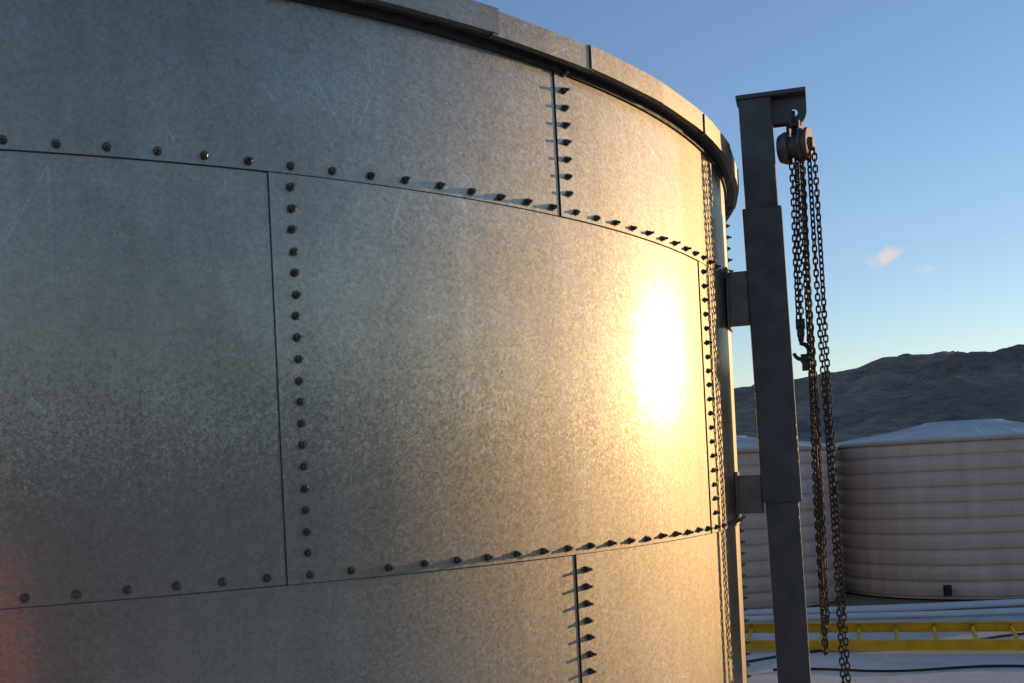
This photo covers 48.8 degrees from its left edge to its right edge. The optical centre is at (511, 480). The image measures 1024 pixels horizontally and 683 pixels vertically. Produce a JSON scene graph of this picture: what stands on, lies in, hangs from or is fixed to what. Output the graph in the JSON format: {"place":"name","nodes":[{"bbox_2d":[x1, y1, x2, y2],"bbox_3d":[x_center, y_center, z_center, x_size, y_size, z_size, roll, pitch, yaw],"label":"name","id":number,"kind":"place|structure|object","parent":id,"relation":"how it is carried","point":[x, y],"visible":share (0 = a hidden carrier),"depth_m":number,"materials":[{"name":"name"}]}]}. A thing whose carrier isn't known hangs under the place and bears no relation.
{"place":"outdoors","nodes":[
{"label":"outdoors","id":0,"kind":"place"},
{"bbox_2d":[474,0,1023,387],"label":"sky","id":1,"kind":"structure","parent":0,"point":[914,117],"materials":[{"name":"blue"}]},
{"bbox_2d":[734,344,1023,443],"bbox_3d":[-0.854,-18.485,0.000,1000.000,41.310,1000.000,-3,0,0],"label":"hills","id":2,"kind":"structure","parent":0,"point":[882,395],"depth_m":255.83,"materials":[{"name":"grey stone"}]},
{"bbox_2d":[806,591,1023,610],"bbox_3d":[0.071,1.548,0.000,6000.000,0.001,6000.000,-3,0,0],"label":"ground","id":3,"kind":"structure","parent":0,"point":[853,599],"depth_m":12.59,"materials":[{"name":"white snow"}]},
{"bbox_2d":[736,436,842,608],"bbox_3d":[2.443,0.448,13.600,2.950,1.940,2.950,-3,0,0],"label":"corrugated poly water tank","id":4,"kind":"object","parent":3,"relation":"on","point":[756,580],"visible":0.14,"depth_m":12.38,"materials":[{"name":"beige plastic"}]},
{"bbox_2d":[745,607,1023,682],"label":"concrete pad","id":5,"kind":"object","parent":3,"relation":"on","point":[761,671],"depth_m":8.68,"materials":[{"name":"grey concrete"}]},
{"bbox_2d":[0,0,751,682],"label":"bolted steel water tank","id":6,"kind":"object","parent":5,"relation":"on","point":[364,340],"visible":1,"depth_m":3.41,"materials":[{"name":"metal"}]},
{"bbox_2d":[725,86,810,682],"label":"tank lifting post","id":7,"kind":"object","parent":5,"relation":"on","point":[757,296],"visible":0.96,"depth_m":5.53,"materials":[{"name":"metal"}]},
{"bbox_2d":[776,110,850,682],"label":"chain hoist","id":8,"kind":"object","parent":7,"relation":"hanging from","point":[795,146],"visible":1,"depth_m":5.50,"materials":[{"name":"metal"}]},
{"bbox_2d":[744,599,1023,615],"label":"white pipe","id":9,"kind":"object","parent":5,"relation":"on","point":[930,606],"visible":0.4,"depth_m":11.51,"materials":[{"name":"plastic"}]},
{"bbox_2d":[744,608,1023,621],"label":"white pipe","id":10,"kind":"object","parent":5,"relation":"on","point":[943,613],"visible":0.52,"depth_m":10.99,"materials":[{"name":"plastic"}]},
{"bbox_2d":[745,621,1023,650],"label":"yellow ladder","id":11,"kind":"object","parent":5,"relation":"on","point":[897,643],"visible":0.54,"depth_m":9.31,"materials":[{"name":"yellow metal"}]},
{"bbox_2d":[746,632,1023,662],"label":"black cable","id":12,"kind":"object","parent":5,"relation":"on","point":[820,650],"visible":0.33,"depth_m":9.26,"materials":[{"name":"rubber"}]},
{"bbox_2d":[773,664,1023,671],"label":"black cable","id":13,"kind":"object","parent":5,"relation":"on","point":[917,670],"visible":0.81,"depth_m":8.23,"materials":[{"name":"rubber"}]},
{"bbox_2d":[835,419,1023,598],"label":"corrugated poly water tank","id":14,"kind":"object","parent":3,"relation":"on","point":[933,510],"visible":0.87,"depth_m":12.50,"materials":[{"name":"beige plastic"}]}
]}

